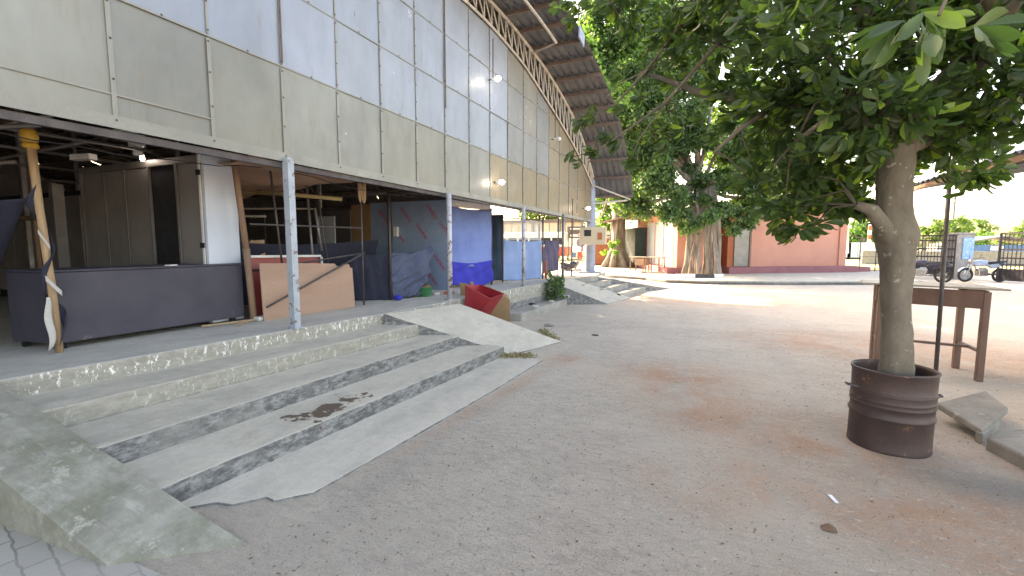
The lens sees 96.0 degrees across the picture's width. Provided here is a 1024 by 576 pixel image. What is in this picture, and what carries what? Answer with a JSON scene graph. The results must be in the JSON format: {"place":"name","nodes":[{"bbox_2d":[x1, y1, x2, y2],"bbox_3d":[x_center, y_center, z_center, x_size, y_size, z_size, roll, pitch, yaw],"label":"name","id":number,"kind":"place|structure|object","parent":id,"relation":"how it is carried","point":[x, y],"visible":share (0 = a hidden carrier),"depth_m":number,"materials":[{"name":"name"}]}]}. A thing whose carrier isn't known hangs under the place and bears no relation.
{"place":"outdoors","nodes":[
{"label":"outdoors","id":0,"kind":"place"},
{"bbox_2d":[0,524,163,575],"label":"paving","id":1,"kind":"structure","parent":0,"point":[22,554],"depth_m":2.24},
{"bbox_2d":[536,327,563,340],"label":"dry grass","id":2,"kind":"structure","parent":0,"point":[547,333],"depth_m":7.85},
{"bbox_2d":[94,0,1023,246],"label":"sky","id":3,"kind":"structure","parent":0,"point":[1004,208],"materials":[{"name":"white"}]},
{"bbox_2d":[137,247,1023,575],"bbox_3d":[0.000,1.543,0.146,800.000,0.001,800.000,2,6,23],"label":"ground","id":4,"kind":"structure","parent":0,"point":[501,435],"depth_m":3.16,"materials":[{"name":"soil"}]},
{"bbox_2d":[0,385,247,565],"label":"cheek wall","id":5,"kind":"structure","parent":4,"relation":"on","point":[63,487],"depth_m":2.49,"materials":[{"name":"concrete"}]},
{"bbox_2d":[21,324,503,501],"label":"staircase","id":6,"kind":"structure","parent":4,"relation":"on","point":[181,433],"depth_m":3.76,"materials":[{"name":"concrete"}]},
{"bbox_2d":[0,270,605,396],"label":"platform","id":7,"kind":"structure","parent":4,"relation":"on","point":[35,368],"depth_m":4.62,"materials":[{"name":"concrete"}]},
{"bbox_2d":[0,198,25,263],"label":"dark cloth","id":8,"kind":"object","parent":7,"relation":"on","point":[10,211],"visible":0.96,"depth_m":4.02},
{"bbox_2d":[19,167,43,267],"bbox_3d":[-7.865,-0.617,5.997,2.858,2.000,1.763,2,6,23],"label":"tube scaffold","id":9,"kind":"object","parent":7,"relation":"on","point":[39,258],"visible":0.23,"depth_m":6.31,"materials":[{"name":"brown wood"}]},
{"bbox_2d":[19,128,66,352],"bbox_3d":[-4.028,-0.427,3.984,0.220,2.002,0.183,2,6,23],"label":"leaning pole","id":10,"kind":"object","parent":7,"relation":"on","point":[55,314],"visible":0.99,"depth_m":3.95,"materials":[{"name":"brown wood"}]},
{"bbox_2d":[0,190,86,296],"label":"scaffold","id":11,"kind":"object","parent":7,"relation":"on","point":[15,256],"visible":0.16,"depth_m":7.44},
{"bbox_2d":[48,184,70,267],"bbox_3d":[-6.101,-0.524,6.239,0.100,1.730,0.120,2,6,23],"label":"grey stud","id":12,"kind":"object","parent":7,"relation":"on","point":[58,222],"visible":0.64,"depth_m":6.18,"materials":[{"name":"metal"}]},
{"bbox_2d":[3,263,243,348],"bbox_3d":[-3.974,0.120,4.996,0.582,0.721,1.945,3,6,25],"label":"stall counter","id":13,"kind":"object","parent":7,"relation":"on","point":[99,301],"visible":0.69,"depth_m":4.60,"materials":[{"name":"grey laminate"}]},
{"bbox_2d":[78,154,243,322],"bbox_3d":[-4.671,-0.633,6.063,2.580,1.980,0.430,2,6,23],"label":"storage cabinet","id":14,"kind":"object","parent":7,"relation":"on","point":[150,212],"visible":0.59,"depth_m":5.74,"materials":[{"name":"grey metal"}]},
{"bbox_2d":[201,319,254,326],"bbox_3d":[-3.275,0.422,5.384,0.179,0.036,0.570,4,7,38],"label":"timber scrap","id":15,"kind":"object","parent":7,"relation":"on","point":[246,321],"visible":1,"depth_m":5.42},
{"bbox_2d":[231,160,256,318],"bbox_3d":[-3.268,-0.572,5.626,0.199,1.984,0.080,-5,7,-40],"label":"wooden post","id":16,"kind":"object","parent":7,"relation":"on","point":[246,257],"visible":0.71,"depth_m":5.61,"materials":[{"name":"brown wood"}]},
{"bbox_2d":[251,255,322,315],"bbox_3d":[-3.079,-0.076,6.365,0.091,0.776,1.302,2,6,18],"label":"red board","id":17,"kind":"object","parent":7,"relation":"on","point":[256,260],"visible":0.25,"depth_m":5.92,"materials":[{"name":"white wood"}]},
{"bbox_2d":[238,207,351,243],"bbox_3d":[-6.032,-1.093,11.895,6.720,1.800,0.090,2,6,23],"label":"scaffold","id":18,"kind":"object","parent":7,"relation":"on","point":[268,234],"visible":0.12,"depth_m":11.54,"materials":[{"name":"grey metal"}]},
{"bbox_2d":[259,263,354,320],"bbox_3d":[-2.750,-0.006,6.341,0.028,0.720,1.478,3,6,28],"label":"plywood sheet","id":19,"kind":"object","parent":7,"relation":"on","point":[333,290],"visible":0.83,"depth_m":6.30,"materials":[{"name":"wood"}]},
{"bbox_2d":[249,171,364,307],"bbox_3d":[-2.920,-0.619,6.448,0.767,1.881,1.668,2,6,23],"label":"tube scaffold","id":20,"kind":"object","parent":7,"relation":"on","point":[277,225],"visible":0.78,"depth_m":6.52,"materials":[{"name":"metal"}]},
{"bbox_2d":[240,240,378,304],"bbox_3d":[-3.363,-0.303,7.531,0.364,0.989,3.201,2,6,23],"label":"dark cover","id":21,"kind":"object","parent":7,"relation":"on","point":[347,248],"visible":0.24,"depth_m":7.73,"materials":[{"name":"black fabric"}]},
{"bbox_2d":[248,240,264,254],"bbox_3d":[-3.754,-0.471,6.474,0.083,0.420,0.617,3,6,26],"label":"timber offcut","id":22,"kind":"object","parent":21,"relation":"on","point":[257,241],"visible":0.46,"depth_m":6.65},
{"bbox_2d":[305,185,322,254],"bbox_3d":[-3.037,-0.657,7.112,0.269,1.832,0.136,4,7,37],"label":"tube scaffold","id":23,"kind":"object","parent":7,"relation":"on","point":[309,223],"visible":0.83,"depth_m":7.06,"materials":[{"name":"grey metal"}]},
{"bbox_2d":[0,0,632,328],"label":"market shed","id":24,"kind":"structure","parent":7,"relation":"on","point":[355,88],"depth_m":6.11,"materials":[{"name":"metal"}]},
{"bbox_2d":[0,114,151,183],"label":"ceiling","id":25,"kind":"structure","parent":24,"relation":"on","point":[13,126],"depth_m":5.18,"materials":[{"name":"grey metal"}]},
{"bbox_2d":[69,153,96,160],"bbox_3d":[-5.180,-1.581,5.569,0.300,0.070,0.100,1,6,12],"label":"light fitting","id":26,"kind":"object","parent":25,"relation":"attached to","point":[84,157],"visible":1,"depth_m":5.53,"materials":[{"name":"white paint"}]},
{"bbox_2d":[113,129,145,155],"bbox_3d":[-4.483,-1.706,5.406,0.200,0.280,0.230,2,6,23],"label":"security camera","id":27,"kind":"object","parent":25,"relation":"attached to","point":[136,153],"visible":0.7,"depth_m":5.42,"materials":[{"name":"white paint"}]},
{"bbox_2d":[244,208,312,209],"bbox_3d":[-4.684,-1.469,8.534,1.887,0.050,0.030,-1,5,-9],"label":"tube light","id":28,"kind":"object","parent":25,"relation":"attached to","point":[273,208],"visible":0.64,"depth_m":8.55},
{"bbox_2d":[219,155,364,197],"bbox_3d":[-3.910,-1.446,6.648,3.001,0.417,2.051,2,6,23],"label":"ceiling cloth","id":29,"kind":"object","parent":25,"relation":"hanging from","point":[252,179],"visible":0.27,"depth_m":6.29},
{"bbox_2d":[257,190,341,200],"bbox_3d":[-3.189,-1.394,6.944,1.197,0.150,0.060,-1,5,-10],"label":"bamboo pole","id":30,"kind":"object","parent":29,"relation":"attached to","point":[266,192],"visible":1,"depth_m":6.94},
{"bbox_2d":[358,182,365,202],"bbox_3d":[-2.241,-1.413,6.869,0.049,0.298,0.166,2,6,23],"label":"hanging rag","id":31,"kind":"object","parent":29,"relation":"hanging from","point":[362,193],"visible":0.92,"depth_m":6.88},
{"bbox_2d":[0,132,261,167],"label":"cable","id":32,"kind":"object","parent":24,"relation":"attached to","point":[121,154],"visible":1,"depth_m":3.90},
{"bbox_2d":[279,0,282,62],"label":"conduit","id":33,"kind":"object","parent":24,"relation":"attached to","point":[281,31],"visible":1,"depth_m":4.95,"materials":[{"name":"grey metal"}]},
{"bbox_2d":[294,172,430,196],"bbox_3d":[-2.036,-1.438,6.581,0.009,0.163,2.908,3,6,27],"label":"cable","id":34,"kind":"object","parent":24,"relation":"attached to","point":[359,189],"visible":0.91,"depth_m":6.40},
{"bbox_2d":[444,0,445,107],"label":"conduit","id":35,"kind":"object","parent":24,"relation":"attached to","point":[445,54],"visible":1,"depth_m":7.62,"materials":[{"name":"grey metal"}]},
{"bbox_2d":[488,39,500,81],"bbox_3d":[-0.337,-4.371,8.842,0.260,0.799,0.100,2,6,23],"label":"bulb lamp","id":36,"kind":"object","parent":24,"relation":"hanging from","point":[497,78],"visible":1,"depth_m":8.84,"materials":[{"name":"white"}]},
{"bbox_2d":[551,109,560,140],"bbox_3d":[1.125,-4.138,11.688,0.260,0.799,0.100,2,6,23],"label":"bulb lamp","id":37,"kind":"object","parent":24,"relation":"hanging from","point":[558,138],"visible":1,"depth_m":11.68,"materials":[{"name":"white paint"}]},
{"bbox_2d":[580,227,606,243],"bbox_3d":[2.654,-1.705,15.073,0.840,0.560,0.320,2,6,17],"label":"meter box","id":38,"kind":"object","parent":24,"relation":"attached to","point":[593,235],"visible":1,"depth_m":14.94,"materials":[{"name":"beige metal"}]},
{"bbox_2d":[317,216,335,243],"bbox_3d":[-3.997,-0.775,9.960,0.500,1.530,0.030,2,6,23],"label":"window","id":39,"kind":"structure","parent":7,"relation":"on","point":[330,235],"depth_m":9.87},
{"bbox_2d":[295,191,427,299],"bbox_3d":[-2.749,-0.749,8.253,3.220,1.840,0.404,2,6,19],"label":"tube scaffold","id":40,"kind":"object","parent":7,"relation":"on","point":[389,237],"visible":0.83,"depth_m":7.83,"materials":[{"name":"metal"}]},
{"bbox_2d":[348,255,389,299],"bbox_3d":[-2.418,-0.172,7.825,0.701,0.791,0.045,-2,6,-16],"label":"navy drape","id":41,"kind":"object","parent":40,"relation":"hanging from","point":[376,279],"visible":0.76,"depth_m":7.82,"materials":[{"name":"fabric"}]},
{"bbox_2d":[346,196,446,289],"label":"foil wall","id":42,"kind":"structure","parent":7,"relation":"on","point":[420,223],"depth_m":9.63,"materials":[{"name":"plastic"}]},
{"bbox_2d":[393,227,398,235],"bbox_3d":[-2.452,-1.191,9.744,0.100,0.200,0.060,2,6,23],"label":"switch box","id":43,"kind":"object","parent":42,"relation":"attached to","point":[395,231],"visible":1,"depth_m":9.72,"materials":[{"name":"white paint"}]},
{"bbox_2d":[391,246,434,296],"bbox_3d":[-1.761,-0.294,8.214,0.162,0.902,0.944,5,7,43],"label":"slate tarp","id":44,"kind":"object","parent":7,"relation":"on","point":[411,271],"visible":0.97,"depth_m":8.17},
{"bbox_2d":[419,284,433,296],"bbox_3d":[-1.598,0.039,8.467,0.320,0.230,0.320,2,6,23],"label":"basket","id":45,"kind":"object","parent":7,"relation":"on","point":[425,290],"visible":0.73,"depth_m":8.37,"materials":[{"name":"green plastic"}]},
{"bbox_2d":[479,208,491,284],"bbox_3d":[-1.755,-1.016,10.761,2.279,1.900,1.337,2,6,23],"label":"tube scaffold","id":46,"kind":"object","parent":7,"relation":"on","point":[491,225],"visible":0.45,"depth_m":10.87,"materials":[{"name":"metal"}]},
{"bbox_2d":[452,199,490,209],"bbox_3d":[-0.925,-1.856,10.293,0.010,0.180,1.268,5,7,42],"label":"white valance","id":47,"kind":"object","parent":46,"relation":"attached to","point":[464,204],"visible":0.81,"depth_m":10.26,"materials":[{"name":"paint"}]},
{"bbox_2d":[452,206,493,284],"bbox_3d":[-0.893,-0.907,10.369,0.072,1.784,1.291,5,7,42],"label":"blue tarpaulin","id":48,"kind":"object","parent":46,"relation":"hanging from","point":[472,260],"visible":0.9,"depth_m":10.35,"materials":[{"name":"plastic"}]},
{"bbox_2d":[492,214,543,281],"bbox_3d":[-0.095,-1.063,12.052,2.206,1.750,0.826,-2,6,-21],"label":"fabric stall","id":49,"kind":"object","parent":7,"relation":"on","point":[507,260],"visible":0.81,"depth_m":11.89,"materials":[{"name":"blue fabric"}]},
{"bbox_2d":[557,217,558,275],"bbox_3d":[1.371,-1.342,13.682,0.035,2.000,0.035,2,6,23],"label":"tube scaffold","id":50,"kind":"object","parent":7,"relation":"on","point":[558,242],"visible":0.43,"depth_m":13.67,"materials":[{"name":"metal"}]},
{"bbox_2d":[543,241,559,273],"bbox_3d":[1.129,-0.898,13.332,0.105,0.941,0.877,3,6,32],"label":"purple tarpaulin","id":51,"kind":"object","parent":50,"relation":"hanging from","point":[551,250],"visible":0.87,"depth_m":13.29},
{"bbox_2d":[182,356,542,508],"bbox_3d":[-0.834,1.155,4.432,0.736,0.066,4.304,3,6,26],"label":"apron","id":52,"kind":"object","parent":4,"relation":"on","point":[315,467],"visible":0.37,"depth_m":3.55,"materials":[{"name":"concrete"}]},
{"bbox_2d":[385,304,560,353],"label":"concrete ramp","id":53,"kind":"structure","parent":4,"relation":"on","point":[467,325],"depth_m":6.79,"materials":[{"name":"concrete"}]},
{"bbox_2d":[465,284,503,314],"bbox_3d":[-0.469,0.220,8.101,0.602,0.566,0.445,2,6,23],"label":"red bin","id":54,"kind":"object","parent":53,"relation":"on","point":[482,298],"visible":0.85,"depth_m":8.02,"materials":[{"name":"plastic"}]},
{"bbox_2d":[459,282,509,321],"bbox_3d":[-0.511,0.297,8.714,0.949,0.810,0.094,-1,5,-7],"label":"leaning hardboard","id":55,"kind":"object","parent":4,"relation":"on","point":[501,310],"visible":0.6,"depth_m":8.72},
{"bbox_2d":[498,351,536,358],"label":"dry grass","id":56,"kind":"structure","parent":4,"relation":"on","point":[519,354],"depth_m":6.30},
{"bbox_2d":[510,299,566,320],"bbox_3d":[0.582,0.489,10.721,0.569,0.210,3.006,2,6,24],"label":"concrete ledge","id":57,"kind":"object","parent":4,"relation":"on","point":[523,313],"visible":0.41,"depth_m":10.09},
{"bbox_2d":[542,269,567,299],"bbox_3d":[1.036,-0.041,11.466,0.742,0.852,0.767,2,6,23],"label":"leafy plant","id":58,"kind":"object","parent":57,"relation":"on","point":[553,280],"visible":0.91,"depth_m":11.36,"materials":[{"name":"green plant"}]},
{"bbox_2d":[560,255,583,270],"bbox_3d":[2.238,-0.662,17.338,0.736,1.168,1.850,4,6,33],"label":"motorcycle","id":59,"kind":"object","parent":4,"relation":"on","point":[567,266],"visible":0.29,"depth_m":17.27,"materials":[{"name":"metal"}]},
{"bbox_2d":[553,279,629,304],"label":"concrete ramp","id":60,"kind":"structure","parent":4,"relation":"on","point":[578,292],"depth_m":12.19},
{"bbox_2d":[578,231,610,264],"bbox_3d":[7.066,-3.095,34.469,3.800,2.780,2.400,2,6,23],"label":"brick kiosk","id":61,"kind":"object","parent":4,"relation":"on","point":[599,258],"visible":0.05,"depth_m":34.09,"materials":[{"name":"brick"}]},
{"bbox_2d":[575,276,645,296],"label":"staircase","id":62,"kind":"structure","parent":4,"relation":"on","point":[622,289],"depth_m":13.92,"materials":[{"name":"concrete"}]},
{"bbox_2d":[600,216,646,267],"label":"dark shop","id":63,"kind":"structure","parent":4,"relation":"on","point":[635,241],"depth_m":28.91,"materials":[{"name":"white paint"}]},
{"bbox_2d":[238,305,1023,575],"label":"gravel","id":64,"kind":"structure","parent":4,"relation":"on","point":[452,564],"depth_m":3.09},
{"bbox_2d":[598,275,670,290],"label":"concrete ramp","id":65,"kind":"structure","parent":4,"relation":"on","point":[648,287],"depth_m":15.21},
{"bbox_2d":[626,212,703,273],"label":"building","id":66,"kind":"structure","parent":4,"relation":"on","point":[669,242],"depth_m":24.62,"materials":[{"name":"paint"}]},
{"bbox_2d":[611,275,922,284],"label":"kerb","id":67,"kind":"structure","parent":4,"relation":"on","point":[760,282],"depth_m":17.81,"materials":[{"name":"concrete"}]},
{"bbox_2d":[713,207,857,273],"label":"salmon building","id":68,"kind":"structure","parent":4,"relation":"on","point":[758,250],"depth_m":23.84,"materials":[{"name":"paint"}]},
{"bbox_2d":[821,523,837,532],"bbox_3d":[1.727,1.304,2.509,0.071,0.022,0.046,2,6,23],"label":"dead leaf","id":69,"kind":"object","parent":4,"relation":"on","point":[828,527],"visible":1,"depth_m":2.51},
{"bbox_2d":[858,266,870,271],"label":"block","id":70,"kind":"structure","parent":4,"relation":"on","point":[864,269],"depth_m":24.75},
{"bbox_2d":[859,241,922,270],"bbox_3d":[20.837,-1.712,25.304,4.735,1.750,0.048,-2,6,-17],"label":"wire fence","id":71,"kind":"object","parent":4,"relation":"on","point":[875,256],"visible":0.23,"depth_m":24.89,"materials":[{"name":"metal"}]},
{"bbox_2d":[845,359,943,458],"bbox_3d":[2.939,0.913,3.563,0.526,0.612,0.557,-5,8,-44],"label":"oil drum","id":72,"kind":"object","parent":4,"relation":"on","point":[894,415],"visible":0.98,"depth_m":3.38,"materials":[{"name":"metal"}]},
{"bbox_2d":[548,0,1023,375],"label":"broadleaf tree","id":73,"kind":"object","parent":72,"relation":"in","point":[896,128],"visible":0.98,"depth_m":3.36,"materials":[{"name":"green plant"}]},
{"bbox_2d":[915,257,952,281],"bbox_3d":[17.082,-0.832,19.139,0.736,1.168,1.850,-4,7,-37],"label":"motorcycle","id":74,"kind":"object","parent":4,"relation":"on","point":[921,271],"visible":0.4,"depth_m":18.89,"materials":[{"name":"black metal"}]},
{"bbox_2d":[860,280,1011,381],"bbox_3d":[5.102,0.481,5.722,1.241,1.067,0.864,3,6,32],"label":"wooden table","id":75,"kind":"object","parent":4,"relation":"on","point":[968,295],"visible":0.77,"depth_m":5.45,"materials":[{"name":"brown wood"}]},
{"bbox_2d":[945,233,976,279],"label":"gate pillar","id":76,"kind":"structure","parent":4,"relation":"on","point":[965,245],"depth_m":20.28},
{"bbox_2d":[915,235,956,276],"bbox_3d":[19.341,-1.456,21.108,0.099,1.930,1.620,-2,6,-20],"label":"gate leaf","id":77,"kind":"object","parent":76,"relation":"attached to","point":[932,271],"visible":0.63,"depth_m":20.99,"materials":[{"name":"black paint"}]},
{"bbox_2d":[914,149,1023,370],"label":"canopy","id":78,"kind":"object","parent":4,"relation":"on","point":[1018,158],"visible":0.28,"depth_m":5.17,"materials":[{"name":"metal"}]},
{"bbox_2d":[957,254,1005,281],"bbox_3d":[19.501,-0.826,19.076,1.850,1.168,0.736,1,5,8],"label":"motorcycle","id":79,"kind":"object","parent":4,"relation":"on","point":[981,271],"visible":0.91,"depth_m":19.02,"materials":[{"name":"grey metal"}]},
{"bbox_2d":[975,419,1001,443],"bbox_3d":[3.890,1.157,3.759,0.608,0.090,0.050,-4,6,-33],"label":"slab support","id":80,"kind":"object","parent":4,"relation":"on","point":[980,438],"visible":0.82,"depth_m":3.65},
{"bbox_2d":[938,391,1007,432],"bbox_3d":[3.984,1.046,3.990,0.973,0.140,0.383,-3,6,-30],"label":"broken slab","id":81,"kind":"object","parent":80,"relation":"on","point":[983,411],"depth_m":3.89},
{"bbox_2d":[986,437,1023,469],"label":"kerb strip","id":82,"kind":"object","parent":4,"relation":"on","point":[1010,450],"visible":0.93,"depth_m":3.35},
{"bbox_2d":[996,232,1023,281],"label":"gate leaf","id":83,"kind":"object","parent":4,"relation":"on","point":[1010,274],"visible":1,"depth_m":18.53,"materials":[{"name":"black paint"}]},
{"bbox_2d":[220,299,1023,575],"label":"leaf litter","id":84,"kind":"object","parent":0,"point":[646,467],"visible":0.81,"depth_m":2.92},
{"bbox_2d":[629,256,649,270],"bbox_3d":[6.886,-1.296,24.885,0.600,0.800,1.000,-4,7,-38],"label":"market table","id":85,"kind":"object","parent":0,"point":[636,265],"visible":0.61,"depth_m":25.02,"materials":[{"name":"brown wood"}]},
{"bbox_2d":[635,259,648,264],"bbox_3d":[6.906,-1.384,24.541,0.400,0.340,0.600,-4,7,-38],"label":"wooden box","id":86,"kind":"object","parent":85,"relation":"attached to","point":[639,261],"visible":0.98,"depth_m":24.37,"materials":[{"name":"brown wood"}]},
{"bbox_2d":[559,265,916,284],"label":"pavement","id":87,"kind":"structure","parent":0,"point":[849,276],"depth_m":20.96,"materials":[{"name":"concrete"}]},
{"bbox_2d":[578,2,683,267],"bbox_3d":[5.172,-9.297,28.274,13.412,16.526,25.862,2,6,23],"label":"old tree","id":88,"kind":"object","parent":87,"relation":"on","point":[617,255],"visible":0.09,"depth_m":24.64,"materials":[{"name":"green plant"}]},
{"bbox_2d":[639,271,664,273],"bbox_3d":[6.927,-0.752,22.881,0.285,0.115,1.300,-4,7,-38],"label":"bench","id":89,"kind":"object","parent":87,"relation":"on","point":[643,272],"visible":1,"depth_m":22.84,"materials":[{"name":"grey metal"}]},
{"bbox_2d":[645,257,666,271],"bbox_3d":[7.360,-1.194,23.708,0.600,0.820,0.950,-4,7,-38],"label":"market table","id":90,"kind":"object","parent":87,"relation":"on","point":[658,262],"visible":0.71,"depth_m":23.50,"materials":[{"name":"brown wood"}]},
{"bbox_2d":[577,0,793,273],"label":"banyan tree","id":91,"kind":"object","parent":87,"relation":"on","point":[699,192],"visible":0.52,"depth_m":20.71,"materials":[{"name":"green plant"}]},
{"bbox_2d":[559,249,1022,272],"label":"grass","id":92,"kind":"structure","parent":0,"point":[852,262],"depth_m":35.56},
{"bbox_2d":[504,232,570,255],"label":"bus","id":93,"kind":"object","parent":92,"relation":"on","point":[533,236],"visible":0.13,"depth_m":45.26,"materials":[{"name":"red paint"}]},
{"bbox_2d":[510,210,585,225],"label":"background tree","id":94,"kind":"object","parent":92,"relation":"on","point":[529,215],"visible":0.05,"depth_m":71.95,"materials":[{"name":"green plant"}]},
{"bbox_2d":[504,218,603,258],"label":"cream shed","id":95,"kind":"structure","parent":92,"relation":"on","point":[515,226],"depth_m":50.38,"materials":[{"name":"paint"}]},
{"bbox_2d":[568,238,584,258],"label":"banner","id":96,"kind":"object","parent":92,"relation":"on","point":[576,242],"visible":0.54,"depth_m":40.25,"materials":[{"name":"white paint"}]},
{"bbox_2d":[567,226,585,259],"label":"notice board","id":97,"kind":"object","parent":92,"relation":"on","point":[576,230],"visible":0.49,"depth_m":44.90,"materials":[{"name":"white metal"}]},
{"bbox_2d":[701,64,868,200],"bbox_3d":[19.881,-8.629,33.738,12.239,13.951,10.327,2,6,23],"label":"background tree","id":98,"kind":"object","parent":92,"relation":"on","point":[710,153],"visible":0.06,"depth_m":33.24,"materials":[{"name":"green plant"}]},
{"bbox_2d":[846,224,848,252],"bbox_3d":[27.017,-4.608,37.123,0.398,3.648,0.192,2,6,23],"label":"white mast","id":99,"kind":"object","parent":92,"relation":"on","point":[847,248],"visible":0.39,"depth_m":37.10,"materials":[{"name":"metal"}]},
{"bbox_2d":[849,243,868,258],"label":"relay cabinet","id":100,"kind":"object","parent":92,"relation":"on","point":[855,249],"visible":0.49,"depth_m":47.67,"materials":[{"name":"paint"}]},
{"bbox_2d":[849,219,872,242],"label":"background tree","id":101,"kind":"object","parent":92,"relation":"on","point":[866,231],"visible":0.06,"depth_m":62.09,"materials":[{"name":"green plant"}]},
{"bbox_2d":[849,221,873,242],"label":"background tree","id":102,"kind":"object","parent":92,"relation":"on","point":[860,228],"visible":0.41,"depth_m":61.39,"materials":[{"name":"green plant"}]},
{"bbox_2d":[867,222,871,242],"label":"striped mast","id":103,"kind":"object","parent":92,"relation":"on","point":[869,233],"visible":0.61,"depth_m":50.28,"materials":[{"name":"metal"}]},
{"bbox_2d":[869,243,875,250],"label":"relay cabinet","id":104,"kind":"object","parent":92,"relation":"on","point":[871,246],"visible":0.18,"depth_m":47.15,"materials":[{"name":"paint"}]},
{"bbox_2d":[861,251,1023,265],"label":"boundary wall","id":105,"kind":"structure","parent":92,"relation":"on","point":[990,255],"depth_m":33.38,"materials":[{"name":"stone"}]},
{"bbox_2d":[919,215,974,250],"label":"background tree","id":106,"kind":"object","parent":92,"relation":"on","point":[937,227],"visible":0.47,"depth_m":64.77,"materials":[{"name":"green plant"}]},
{"bbox_2d":[950,197,960,222],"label":"utility pole","id":107,"kind":"object","parent":92,"relation":"on","point":[955,198],"visible":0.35,"depth_m":68.77,"materials":[{"name":"concrete"}]},
{"bbox_2d":[937,217,1000,242],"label":"background tree","id":108,"kind":"object","parent":92,"relation":"on","point":[980,223],"visible":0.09,"depth_m":82.38,"materials":[{"name":"green plant"}]},
{"bbox_2d":[929,235,1023,251],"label":"blue hut","id":109,"kind":"object","parent":92,"relation":"on","point":[985,247],"visible":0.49,"depth_m":46.65,"materials":[{"name":"grey metal"}]},
{"bbox_2d":[972,229,994,244],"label":"background tree","id":110,"kind":"object","parent":92,"relation":"on","point":[981,233],"visible":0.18,"depth_m":71.21,"materials":[{"name":"green plant"}]},
{"bbox_2d":[991,225,1023,244],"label":"background tree","id":111,"kind":"object","parent":92,"relation":"on","point":[996,241],"visible":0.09,"depth_m":74.73,"materials":[{"name":"green plant"}]},
{"bbox_2d":[1003,220,1023,244],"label":"background tree","id":112,"kind":"object","parent":92,"relation":"on","point":[1016,229],"visible":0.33,"depth_m":69.28,"materials":[{"name":"green plant"}]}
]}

